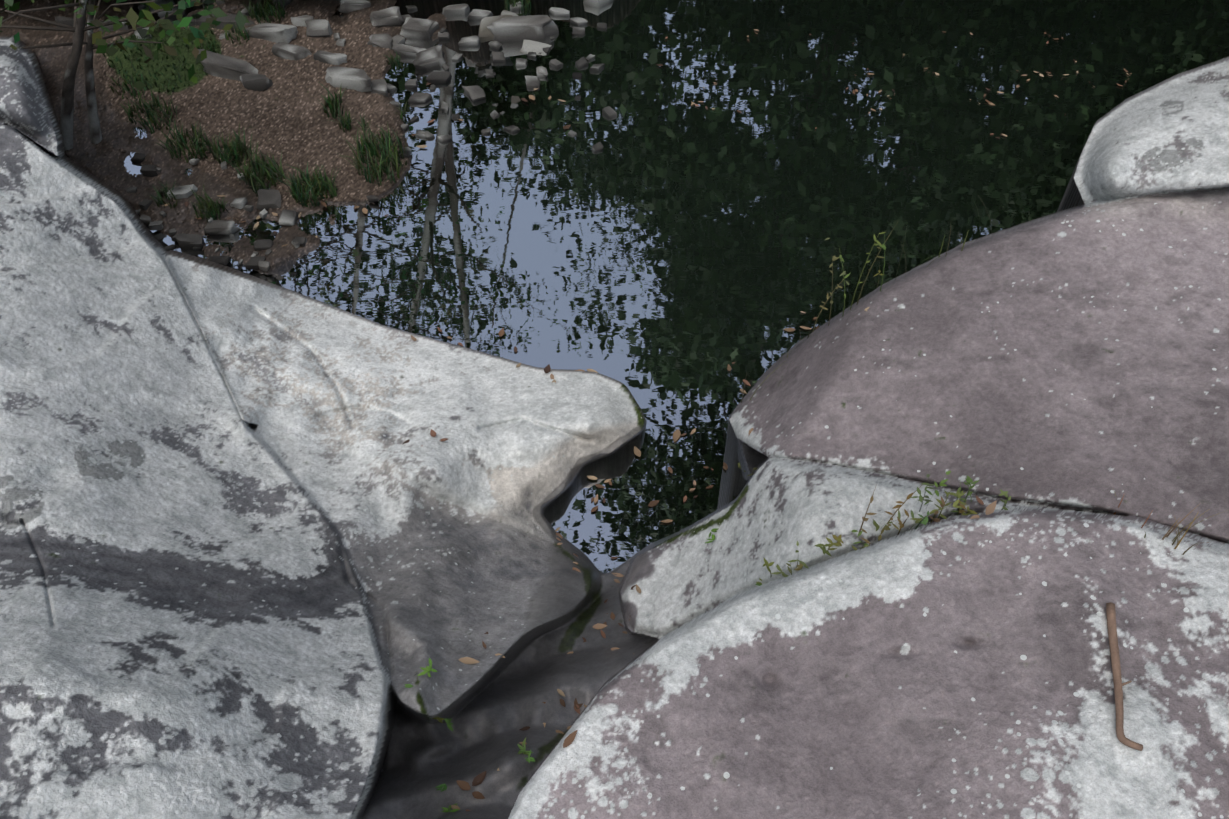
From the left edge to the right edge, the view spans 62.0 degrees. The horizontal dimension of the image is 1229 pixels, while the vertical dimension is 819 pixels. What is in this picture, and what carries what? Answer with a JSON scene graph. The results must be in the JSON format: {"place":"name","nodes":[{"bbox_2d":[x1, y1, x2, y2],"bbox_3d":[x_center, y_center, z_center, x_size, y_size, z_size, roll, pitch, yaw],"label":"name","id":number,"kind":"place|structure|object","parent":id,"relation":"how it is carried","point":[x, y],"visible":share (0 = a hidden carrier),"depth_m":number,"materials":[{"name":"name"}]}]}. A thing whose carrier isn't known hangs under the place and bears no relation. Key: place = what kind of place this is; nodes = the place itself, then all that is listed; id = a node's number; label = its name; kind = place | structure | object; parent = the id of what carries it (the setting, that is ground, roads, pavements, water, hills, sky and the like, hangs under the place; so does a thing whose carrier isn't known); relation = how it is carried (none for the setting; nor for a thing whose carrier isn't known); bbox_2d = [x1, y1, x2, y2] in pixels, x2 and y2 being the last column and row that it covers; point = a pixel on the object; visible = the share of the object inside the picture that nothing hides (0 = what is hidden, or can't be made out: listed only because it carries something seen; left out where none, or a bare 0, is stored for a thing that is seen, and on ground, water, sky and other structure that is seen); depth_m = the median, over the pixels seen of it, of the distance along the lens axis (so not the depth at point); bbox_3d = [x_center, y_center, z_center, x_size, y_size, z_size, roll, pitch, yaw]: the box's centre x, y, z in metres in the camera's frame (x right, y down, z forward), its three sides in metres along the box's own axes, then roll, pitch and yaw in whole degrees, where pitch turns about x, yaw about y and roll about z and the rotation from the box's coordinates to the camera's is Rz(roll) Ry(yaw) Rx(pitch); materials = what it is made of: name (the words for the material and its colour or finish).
{"place":"outdoors","nodes":[
{"label":"outdoors","id":0,"kind":"place"},
{"bbox_2d":[0,0,1228,818],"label":"rocky ground","id":1,"kind":"structure","parent":0,"point":[258,558],"depth_m":3.28,"materials":[{"name":"grey stone"}]},
{"bbox_2d":[55,0,616,279],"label":"river stones","id":2,"kind":"object","parent":1,"relation":"on","point":[506,26],"visible":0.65,"depth_m":6.69,"materials":[{"name":"grey stone"}]},
{"bbox_2d":[162,29,1131,810],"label":"fallen leaves","id":3,"kind":"object","parent":1,"relation":"on","point":[568,741],"visible":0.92,"depth_m":4.48,"materials":[{"name":"brown plant"}]},
{"bbox_2d":[105,0,1224,812],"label":"grass and weeds","id":4,"kind":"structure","parent":1,"relation":"on","point":[321,184],"depth_m":5.91,"materials":[{"name":"green plant"}]},
{"bbox_2d":[1106,602,1142,750],"bbox_3d":[1.131,0.592,2.292,0.052,0.047,0.359,9,51,8],"label":"fallen twig","id":5,"kind":"object","parent":1,"relation":"on","point":[1114,651],"visible":0.96,"depth_m":2.29,"materials":[{"name":"brown wood"}]},
{"bbox_2d":[124,0,1228,572],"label":"pool water","id":6,"kind":"structure","parent":0,"point":[666,254],"depth_m":5.94,"materials":[{"name":"black liquid"}]},
{"bbox_3d":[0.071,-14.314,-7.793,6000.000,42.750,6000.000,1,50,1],"label":"ground surface","id":7,"kind":"structure","parent":0,"visible":0},
{"bbox_2d":[0,0,195,149],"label":"tree trunks and limbs","id":8,"kind":"object","parent":7,"relation":"on","point":[78,28],"visible":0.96,"depth_m":5.65,"materials":[{"name":"brown plant"}]},
{"bbox_2d":[0,0,249,89],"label":"foliage","id":9,"kind":"object","parent":7,"relation":"on","point":[164,25],"visible":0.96,"depth_m":5.36,"materials":[{"name":"green plant"}]}
]}

